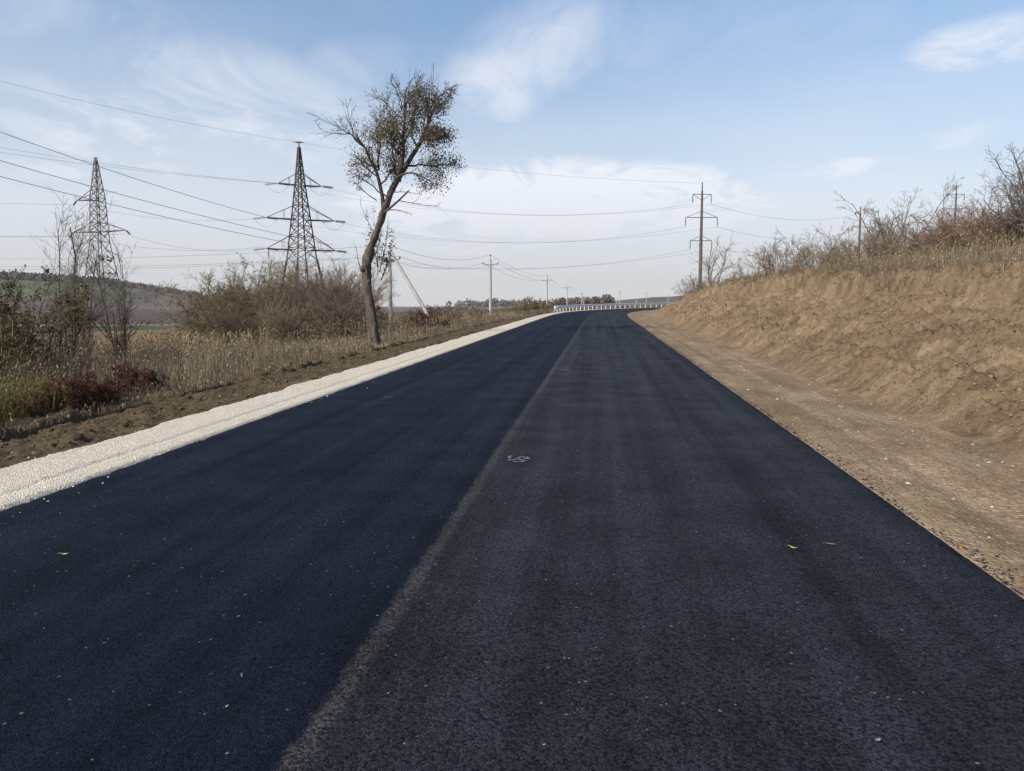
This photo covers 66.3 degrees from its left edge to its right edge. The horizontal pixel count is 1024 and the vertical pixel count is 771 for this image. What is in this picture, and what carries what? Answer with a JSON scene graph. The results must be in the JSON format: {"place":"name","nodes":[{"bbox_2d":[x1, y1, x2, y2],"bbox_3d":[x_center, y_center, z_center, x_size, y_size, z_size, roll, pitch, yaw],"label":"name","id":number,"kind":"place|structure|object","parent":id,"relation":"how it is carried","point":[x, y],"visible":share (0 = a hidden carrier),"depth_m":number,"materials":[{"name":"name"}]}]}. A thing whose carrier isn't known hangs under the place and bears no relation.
{"place":"outdoors","nodes":[
{"label":"outdoors","id":0,"kind":"place"},
{"bbox_2d":[0,313,548,468],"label":"soil verge","id":1,"kind":"structure","parent":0,"point":[61,432],"depth_m":14.37,"materials":[{"name":"brown soil"}]},
{"bbox_2d":[553,303,669,312],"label":"guardrail","id":2,"kind":"object","parent":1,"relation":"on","point":[582,305],"visible":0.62,"depth_m":110.72,"materials":[{"name":"metal"}]},
{"bbox_2d":[0,307,655,510],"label":"gravel shoulder","id":3,"kind":"object","parent":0,"point":[173,445],"visible":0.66,"depth_m":9.71},
{"bbox_2d":[0,324,519,516],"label":"gravel","id":4,"kind":"structure","parent":3,"relation":"on","point":[110,448],"depth_m":9.50,"materials":[{"name":"white gravel"}]},
{"bbox_2d":[0,307,1023,770],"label":"road","id":5,"kind":"structure","parent":0,"point":[354,577],"depth_m":4.38,"materials":[{"name":"black asphalt"}]},
{"bbox_2d":[508,456,528,461],"bbox_3d":[0.062,0.757,8.090,0.233,0.005,0.308,1,6,6],"label":"paint mark","id":6,"kind":"object","parent":5,"relation":"on","point":[519,459],"visible":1,"depth_m":8.06,"materials":[{"name":"white paint"}]},
{"bbox_2d":[0,239,1023,402],"bbox_3d":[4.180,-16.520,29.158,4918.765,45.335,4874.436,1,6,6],"label":"ground","id":7,"kind":"structure","parent":0,"point":[150,311],"depth_m":534.31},
{"bbox_2d":[0,390,56,420],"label":"red shrub","id":8,"kind":"object","parent":7,"relation":"on","point":[39,402],"visible":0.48,"depth_m":13.64,"materials":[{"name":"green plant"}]},
{"bbox_2d":[3,330,76,383],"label":"scrub bush","id":9,"kind":"object","parent":7,"relation":"on","point":[34,353],"visible":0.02,"depth_m":27.93,"materials":[{"name":"green plant"}]},
{"bbox_2d":[0,264,87,384],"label":"leafy sapling","id":10,"kind":"object","parent":7,"relation":"on","point":[13,353],"visible":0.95,"depth_m":21.05,"materials":[{"name":"green plant"}]},
{"bbox_2d":[0,355,102,426],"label":"green weeds","id":11,"kind":"object","parent":7,"relation":"on","point":[13,396],"visible":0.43,"depth_m":14.18,"materials":[{"name":"plant"}]},
{"bbox_2d":[0,254,115,393],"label":"leafy sapling","id":12,"kind":"object","parent":7,"relation":"on","point":[66,300],"visible":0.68,"depth_m":23.26,"materials":[{"name":"green plant"}]},
{"bbox_2d":[3,335,113,385],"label":"scrub bush","id":13,"kind":"object","parent":7,"relation":"on","point":[76,363],"visible":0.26,"depth_m":24.02,"materials":[{"name":"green plant"}]},
{"bbox_2d":[23,368,105,411],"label":"red shrub","id":14,"kind":"object","parent":7,"relation":"on","point":[78,397],"visible":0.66,"depth_m":14.86,"materials":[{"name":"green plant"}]},
{"bbox_2d":[20,186,127,376],"bbox_3d":[-14.040,-3.102,25.462,3.767,6.583,2.625,1,6,6],"label":"bare sapling","id":15,"kind":"object","parent":7,"relation":"on","point":[74,283],"visible":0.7,"depth_m":25.34,"materials":[{"name":"brown plant"}]},
{"bbox_2d":[51,219,110,377],"bbox_3d":[-14.946,-2.861,27.130,2.055,5.777,2.948,-2,6,-19],"label":"bare sapling","id":16,"kind":"object","parent":7,"relation":"on","point":[87,345],"visible":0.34,"depth_m":26.98,"materials":[{"name":"brown plant"}]},
{"bbox_2d":[63,374,131,405],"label":"red shrub","id":17,"kind":"object","parent":7,"relation":"on","point":[105,393],"visible":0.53,"depth_m":15.87,"materials":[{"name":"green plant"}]},
{"bbox_2d":[70,157,129,331],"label":"lattice pylon","id":18,"kind":"object","parent":7,"relation":"on","point":[96,181],"visible":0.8,"depth_m":122.85,"materials":[{"name":"grey metal"}]},
{"bbox_2d":[0,234,116,236],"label":"power cable","id":19,"kind":"object","parent":18,"relation":"attached to","point":[36,236],"visible":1,"depth_m":122.39,"materials":[{"name":"metal"}]},
{"bbox_2d":[79,237,258,250],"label":"power cable","id":20,"kind":"object","parent":18,"relation":"attached to","point":[195,250],"visible":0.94,"depth_m":125.64,"materials":[{"name":"metal"}]},
{"bbox_2d":[65,334,138,375],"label":"scrub bush","id":21,"kind":"object","parent":7,"relation":"on","point":[112,353],"visible":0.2,"depth_m":29.73,"materials":[{"name":"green plant"}]},
{"bbox_2d":[2,278,204,325],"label":"hillside scrub","id":22,"kind":"object","parent":7,"relation":"on","point":[133,294],"visible":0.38,"depth_m":624.21,"materials":[{"name":"plant"}]},
{"bbox_2d":[61,228,154,370],"bbox_3d":[-14.045,-2.800,27.499,2.055,5.508,2.948,5,8,41],"label":"bare sapling","id":23,"kind":"object","parent":7,"relation":"on","point":[126,311],"visible":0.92,"depth_m":27.65,"materials":[{"name":"brown plant"}]},
{"bbox_2d":[0,271,220,296],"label":"ridge wood","id":24,"kind":"object","parent":7,"relation":"on","point":[28,276],"visible":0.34,"depth_m":719.69,"materials":[{"name":"plant"}]},
{"bbox_2d":[110,361,170,396],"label":"red shrub","id":25,"kind":"object","parent":7,"relation":"on","point":[151,377],"visible":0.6,"depth_m":17.93,"materials":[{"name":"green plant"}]},
{"bbox_2d":[131,334,185,364],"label":"scrub bush","id":26,"kind":"object","parent":7,"relation":"on","point":[162,345],"visible":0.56,"depth_m":36.01,"materials":[{"name":"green plant"}]},
{"bbox_2d":[150,267,270,344],"bbox_3d":[-22.384,-5.956,59.979,9.235,6.261,10.731,-5,8,-41],"label":"thicket bush","id":27,"kind":"object","parent":7,"relation":"on","point":[193,305],"visible":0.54,"depth_m":58.65,"materials":[{"name":"brown plant"}]},
{"bbox_2d":[192,295,262,346],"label":"thicket bush","id":28,"kind":"object","parent":7,"relation":"on","point":[225,323],"visible":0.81,"depth_m":53.25,"materials":[{"name":"brown plant"}]},
{"bbox_2d":[187,275,268,332],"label":"thicket bush","id":29,"kind":"object","parent":7,"relation":"on","point":[214,296],"visible":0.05,"depth_m":64.46,"materials":[{"name":"brown plant"}]},
{"bbox_2d":[0,314,466,356],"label":"dry grass","id":30,"kind":"structure","parent":7,"relation":"on","point":[157,333],"depth_m":53.42,"materials":[{"name":"beige plant"}]},
{"bbox_2d":[189,252,307,338],"bbox_3d":[-20.962,-6.850,61.783,8.311,7.350,9.658,3,7,30],"label":"thicket bush","id":31,"kind":"object","parent":7,"relation":"on","point":[237,289],"visible":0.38,"depth_m":60.48,"materials":[{"name":"brown plant"}]},
{"bbox_2d":[207,260,309,335],"bbox_3d":[-20.857,-7.017,65.381,9.179,7.015,8.298,-3,6,-28],"label":"thicket bush","id":32,"kind":"object","parent":7,"relation":"on","point":[247,285],"visible":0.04,"depth_m":64.18,"materials":[{"name":"brown plant"}]},
{"bbox_2d":[251,288,314,344],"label":"thicket bush","id":33,"kind":"object","parent":7,"relation":"on","point":[272,319],"visible":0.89,"depth_m":52.24,"materials":[{"name":"brown plant"}]},
{"bbox_2d":[253,244,321,318],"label":"thicket bush","id":34,"kind":"object","parent":7,"relation":"on","point":[281,267],"visible":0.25,"depth_m":63.03,"materials":[{"name":"brown plant"}]},
{"bbox_2d":[235,258,342,340],"bbox_3d":[-15.648,-6.292,57.465,7.828,6.485,8.660,5,7,38],"label":"thicket bush","id":35,"kind":"object","parent":7,"relation":"on","point":[281,298],"visible":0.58,"depth_m":56.63,"materials":[{"name":"brown plant"}]},
{"bbox_2d":[253,142,346,289],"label":"lattice pylon","id":36,"kind":"object","parent":7,"relation":"on","point":[299,160],"visible":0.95,"depth_m":127.52,"materials":[{"name":"metal"}]},
{"bbox_2d":[1,132,262,216],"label":"power cable","id":37,"kind":"object","parent":36,"relation":"attached to","point":[120,173],"visible":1,"depth_m":95.30,"materials":[{"name":"metal"}]},
{"bbox_2d":[1,152,267,182],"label":"power cable","id":38,"kind":"object","parent":36,"relation":"attached to","point":[140,170],"visible":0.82,"depth_m":124.38,"materials":[{"name":"metal"}]},
{"bbox_2d":[0,147,270,182],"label":"power cable","id":39,"kind":"object","parent":36,"relation":"attached to","point":[139,168],"visible":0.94,"depth_m":122.73,"materials":[{"name":"metal"}]},
{"bbox_2d":[1,81,293,141],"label":"power cable","id":40,"kind":"object","parent":36,"relation":"attached to","point":[140,113],"visible":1,"depth_m":117.97,"materials":[{"name":"metal"}]},
{"bbox_2d":[77,204,243,220],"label":"power cable","id":41,"kind":"object","parent":36,"relation":"attached to","point":[177,219],"visible":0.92,"depth_m":125.08,"materials":[{"name":"metal"}]},
{"bbox_2d":[0,160,328,244],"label":"power cable","id":42,"kind":"object","parent":36,"relation":"attached to","point":[151,202],"visible":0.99,"depth_m":95.59,"materials":[{"name":"metal"}]},
{"bbox_2d":[0,176,333,250],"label":"power cable","id":43,"kind":"object","parent":36,"relation":"attached to","point":[150,213],"visible":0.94,"depth_m":95.38,"materials":[{"name":"metal"}]},
{"bbox_2d":[289,252,695,268],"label":"power cable","id":44,"kind":"object","parent":36,"relation":"attached to","point":[536,268],"visible":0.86,"depth_m":124.67,"materials":[{"name":"metal"}]},
{"bbox_2d":[305,143,683,182],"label":"power cable","id":45,"kind":"object","parent":36,"relation":"attached to","point":[522,172],"visible":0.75,"depth_m":124.20,"materials":[{"name":"metal"}]},
{"bbox_2d":[276,219,713,242],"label":"power cable","id":46,"kind":"object","parent":36,"relation":"attached to","point":[489,242],"visible":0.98,"depth_m":124.56,"materials":[{"name":"metal"}]},
{"bbox_2d":[283,184,707,215],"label":"power cable","id":47,"kind":"object","parent":36,"relation":"attached to","point":[503,214],"visible":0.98,"depth_m":124.50,"materials":[{"name":"metal"}]},
{"bbox_2d":[338,251,670,268],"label":"power cable","id":48,"kind":"object","parent":36,"relation":"attached to","point":[532,268],"visible":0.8,"depth_m":126.94,"materials":[{"name":"metal"}]},
{"bbox_2d":[325,187,689,214],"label":"power cable","id":49,"kind":"object","parent":36,"relation":"attached to","point":[511,214],"visible":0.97,"depth_m":126.19,"materials":[{"name":"metal"}]},
{"bbox_2d":[340,222,682,242],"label":"power cable","id":50,"kind":"object","parent":36,"relation":"attached to","point":[502,242],"visible":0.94,"depth_m":127.17,"materials":[{"name":"metal"}]},
{"bbox_2d":[274,269,331,325],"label":"thicket bush","id":51,"kind":"object","parent":7,"relation":"on","point":[309,284],"depth_m":66.86,"materials":[{"name":"brown plant"}]},
{"bbox_2d":[279,255,361,334],"bbox_3d":[-14.954,-6.958,61.825,7.794,6.949,7.045,-1,6,-9],"label":"thicket bush","id":52,"kind":"object","parent":7,"relation":"on","point":[321,283],"visible":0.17,"depth_m":60.78,"materials":[{"name":"brown plant"}]},
{"bbox_2d":[296,283,366,340],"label":"thicket bush","id":53,"kind":"object","parent":7,"relation":"on","point":[326,309],"visible":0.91,"depth_m":51.39,"materials":[{"name":"brown plant"}]},
{"bbox_2d":[0,304,665,435],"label":"dry grass","id":54,"kind":"structure","parent":7,"relation":"on","point":[212,368],"depth_m":28.57,"materials":[{"name":"brown plant"}]},
{"bbox_2d":[288,254,395,331],"bbox_3d":[-12.672,-6.695,58.836,7.934,6.480,6.964,1,6,7],"label":"thicket bush","id":55,"kind":"object","parent":7,"relation":"on","point":[347,294],"visible":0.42,"depth_m":58.23,"materials":[{"name":"brown plant"}]},
{"bbox_2d":[316,259,399,331],"bbox_3d":[-12.968,-7.229,64.586,7.672,6.485,8.486,-1,6,-13],"label":"thicket bush","id":56,"kind":"object","parent":7,"relation":"on","point":[373,292],"visible":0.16,"depth_m":63.93,"materials":[{"name":"brown plant"}]},
{"bbox_2d":[376,308,395,327],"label":"roadside scrub","id":57,"kind":"object","parent":7,"relation":"on","point":[387,315],"visible":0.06,"depth_m":73.05,"materials":[{"name":"brown plant"}]},
{"bbox_2d":[308,63,467,345],"bbox_3d":[-5.459,-8.162,35.855,6.492,13.715,5.284,1,6,6],"label":"leaning tree","id":58,"kind":"object","parent":7,"relation":"on","point":[430,135],"visible":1,"depth_m":35.55,"materials":[{"name":"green plant"}]},
{"bbox_2d":[379,245,428,327],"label":"utility pole","id":59,"kind":"object","parent":7,"relation":"on","point":[422,305],"visible":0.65,"depth_m":66.93,"materials":[{"name":"concrete"}]},
{"bbox_2d":[15,257,361,266],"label":"power cable","id":60,"kind":"object","parent":59,"relation":"attached to","point":[193,264],"visible":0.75,"depth_m":79.88,"materials":[{"name":"metal"}]},
{"bbox_2d":[81,245,388,258],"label":"power cable","id":61,"kind":"object","parent":59,"relation":"attached to","point":[223,254],"visible":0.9,"depth_m":76.93,"materials":[{"name":"metal"}]},
{"bbox_2d":[113,256,398,268],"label":"power cable","id":62,"kind":"object","parent":59,"relation":"attached to","point":[244,264],"visible":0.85,"depth_m":78.85,"materials":[{"name":"metal"}]},
{"bbox_2d":[394,307,422,323],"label":"roadside scrub","id":63,"kind":"object","parent":7,"relation":"on","point":[409,314],"visible":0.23,"depth_m":85.32,"materials":[{"name":"brown plant"}]},
{"bbox_2d":[408,308,452,329],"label":"red shrub","id":64,"kind":"object","parent":7,"relation":"on","point":[416,321],"visible":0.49,"depth_m":55.44,"materials":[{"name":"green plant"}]},
{"bbox_2d":[442,308,463,320],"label":"roadside scrub","id":65,"kind":"object","parent":7,"relation":"on","point":[446,311],"visible":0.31,"depth_m":83.39,"materials":[{"name":"brown plant"}]},
{"bbox_2d":[468,307,483,316],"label":"roadside scrub","id":66,"kind":"object","parent":7,"relation":"on","point":[474,311],"visible":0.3,"depth_m":95.44,"materials":[{"name":"brown plant"}]},
{"bbox_2d":[483,254,497,314],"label":"utility pole","id":67,"kind":"object","parent":7,"relation":"on","point":[490,266],"visible":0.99,"depth_m":94.15,"materials":[{"name":"concrete"}]},
{"bbox_2d":[417,297,579,310],"bbox_3d":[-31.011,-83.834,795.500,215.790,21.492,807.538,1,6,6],"label":"valley wood","id":68,"kind":"object","parent":7,"relation":"on","point":[460,305],"visible":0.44,"depth_m":1094.26,"materials":[{"name":"brown plant"}]},
{"bbox_2d":[510,301,533,312],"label":"roadside scrub","id":69,"kind":"object","parent":7,"relation":"on","point":[526,308],"visible":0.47,"depth_m":123.80,"materials":[{"name":"brown plant"}]},
{"bbox_2d":[513,296,552,310],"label":"roadside scrub","id":70,"kind":"object","parent":7,"relation":"on","point":[535,305],"visible":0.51,"depth_m":133.23,"materials":[{"name":"brown plant"}]},
{"bbox_2d":[546,275,548,302],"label":"utility pole","id":71,"kind":"object","parent":7,"relation":"on","point":[547,290],"visible":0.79,"depth_m":168.75,"materials":[{"name":"concrete"}]},
{"bbox_2d":[544,299,563,308],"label":"roadside scrub","id":72,"kind":"object","parent":7,"relation":"on","point":[555,304],"visible":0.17,"depth_m":149.16,"materials":[{"name":"brown plant"}]},
{"bbox_2d":[545,294,614,305],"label":"field edge wood","id":73,"kind":"object","parent":7,"relation":"on","point":[606,298],"visible":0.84,"depth_m":492.81,"materials":[{"name":"plant"}]},
{"bbox_2d":[673,269,713,295],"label":"bank bush","id":74,"kind":"object","parent":7,"relation":"on","point":[694,283],"visible":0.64,"depth_m":102.73,"materials":[{"name":"plant"}]},
{"bbox_2d":[685,182,717,285],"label":"line pole","id":75,"kind":"object","parent":7,"relation":"on","point":[701,236],"visible":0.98,"depth_m":123.02,"materials":[{"name":"concrete"}]},
{"bbox_2d":[727,259,760,279],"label":"bank bush","id":76,"kind":"object","parent":7,"relation":"on","point":[738,273],"visible":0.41,"depth_m":83.64,"materials":[{"name":"plant"}]},
{"bbox_2d":[737,232,811,274],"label":"bank bush","id":77,"kind":"object","parent":7,"relation":"on","point":[768,259],"visible":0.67,"depth_m":71.17,"materials":[{"name":"brown plant"}]},
{"bbox_2d":[773,262,804,273],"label":"scrub bush","id":78,"kind":"object","parent":7,"relation":"on","point":[786,266],"visible":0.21,"depth_m":65.00,"materials":[{"name":"brown plant"}]},
{"bbox_2d":[773,221,853,271],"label":"bank bush","id":79,"kind":"object","parent":7,"relation":"on","point":[800,254],"visible":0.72,"depth_m":65.28,"materials":[{"name":"brown plant"}]},
{"bbox_2d":[793,226,860,265],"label":"bank bush","id":80,"kind":"object","parent":7,"relation":"on","point":[829,249],"visible":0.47,"depth_m":60.98,"materials":[{"name":"brown plant"}]},
{"bbox_2d":[816,245,856,266],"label":"scrub bush","id":81,"kind":"object","parent":7,"relation":"on","point":[829,259],"visible":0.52,"depth_m":55.98,"materials":[{"name":"brown plant"}]},
{"bbox_2d":[813,223,880,264],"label":"bank bush","id":82,"kind":"object","parent":7,"relation":"on","point":[849,246],"visible":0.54,"depth_m":58.52,"materials":[{"name":"brown plant"}]},
{"bbox_2d":[852,206,867,257],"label":"line pole","id":83,"kind":"object","parent":7,"relation":"on","point":[859,233],"visible":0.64,"depth_m":147.62,"materials":[{"name":"concrete"}]},
{"bbox_2d":[855,230,905,258],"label":"scrub bush","id":84,"kind":"object","parent":7,"relation":"on","point":[868,249],"visible":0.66,"depth_m":46.13,"materials":[{"name":"brown plant"}]},
{"bbox_2d":[857,218,910,257],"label":"bank bush","id":85,"kind":"object","parent":7,"relation":"on","point":[864,234],"visible":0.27,"depth_m":54.54,"materials":[{"name":"plant"}]},
{"bbox_2d":[833,173,962,251],"bbox_3d":[25.074,-10.912,51.844,7.679,5.648,4.395,1,6,14],"label":"bank bush","id":86,"kind":"object","parent":7,"relation":"on","point":[880,224],"visible":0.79,"depth_m":51.65,"materials":[{"name":"brown plant"}]},
{"bbox_2d":[884,217,952,255],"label":"scrub bush","id":87,"kind":"object","parent":7,"relation":"on","point":[915,246],"visible":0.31,"depth_m":40.65,"materials":[{"name":"brown plant"}]},
{"bbox_2d":[917,178,974,236],"bbox_3d":[25.236,-10.028,45.612,2.482,4.336,3.075,-4,7,-37],"label":"pale sapling","id":88,"kind":"object","parent":7,"relation":"on","point":[945,189],"visible":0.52,"depth_m":45.63,"materials":[{"name":"brown plant"}]},
{"bbox_2d":[903,202,996,253],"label":"scrub bush","id":89,"kind":"object","parent":7,"relation":"on","point":[927,237],"visible":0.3,"depth_m":37.56,"materials":[{"name":"brown plant"}]},
{"bbox_2d":[942,188,968,225],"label":"line pole","id":90,"kind":"object","parent":7,"relation":"on","point":[955,204],"visible":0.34,"depth_m":157.02,"materials":[{"name":"concrete"}]},
{"bbox_2d":[922,193,1021,250],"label":"scrub bush","id":91,"kind":"object","parent":7,"relation":"on","point":[947,229],"visible":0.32,"depth_m":35.48,"materials":[{"name":"brown plant"}]},
{"bbox_2d":[935,189,1023,248],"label":"scrub bush","id":92,"kind":"object","parent":7,"relation":"on","point":[989,226],"visible":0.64,"depth_m":32.28,"materials":[{"name":"brown plant"}]},
{"bbox_2d":[970,143,1023,238],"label":"bare bush","id":93,"kind":"object","parent":7,"relation":"on","point":[1017,192],"visible":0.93,"depth_m":30.58,"materials":[{"name":"brown plant"}]},
{"bbox_2d":[0,0,1023,306],"label":"sky","id":94,"kind":"structure","parent":0,"point":[778,108],"materials":[{"name":"blue"}]},
{"bbox_2d":[627,310,1023,598],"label":"dirt shoulder","id":95,"kind":"object","parent":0,"point":[970,518],"visible":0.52,"depth_m":8.78},
{"bbox_2d":[644,328,1023,595],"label":"asphalt crumbs","id":96,"kind":"object","parent":95,"relation":"on","point":[985,566],"visible":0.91,"depth_m":6.38,"materials":[{"name":"black asphalt"}]},
{"bbox_2d":[677,333,1021,567],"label":"pebbles","id":97,"kind":"object","parent":95,"relation":"on","point":[873,444],"visible":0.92,"depth_m":9.43,"materials":[{"name":"beige stone"}]},
{"bbox_2d":[647,260,1023,460],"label":"cut bank","id":98,"kind":"structure","parent":0,"point":[1006,296],"depth_m":16.44,"materials":[{"name":"brown soil"}]},
{"bbox_2d":[688,235,743,284],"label":"bank tree","id":99,"kind":"object","parent":98,"relation":"on","point":[709,267],"visible":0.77,"depth_m":109.69,"materials":[{"name":"brown plant"}]},
{"bbox_2d":[652,260,1023,444],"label":"bank clods","id":100,"kind":"object","parent":98,"relation":"on","point":[1001,391],"visible":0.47,"depth_m":14.33,"materials":[{"name":"brown soil"}]},
{"bbox_2d":[661,221,1023,369],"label":"bank grass","id":101,"kind":"structure","parent":98,"relation":"on","point":[1013,258],"depth_m":27.89,"materials":[{"name":"beige plant"}]}
]}

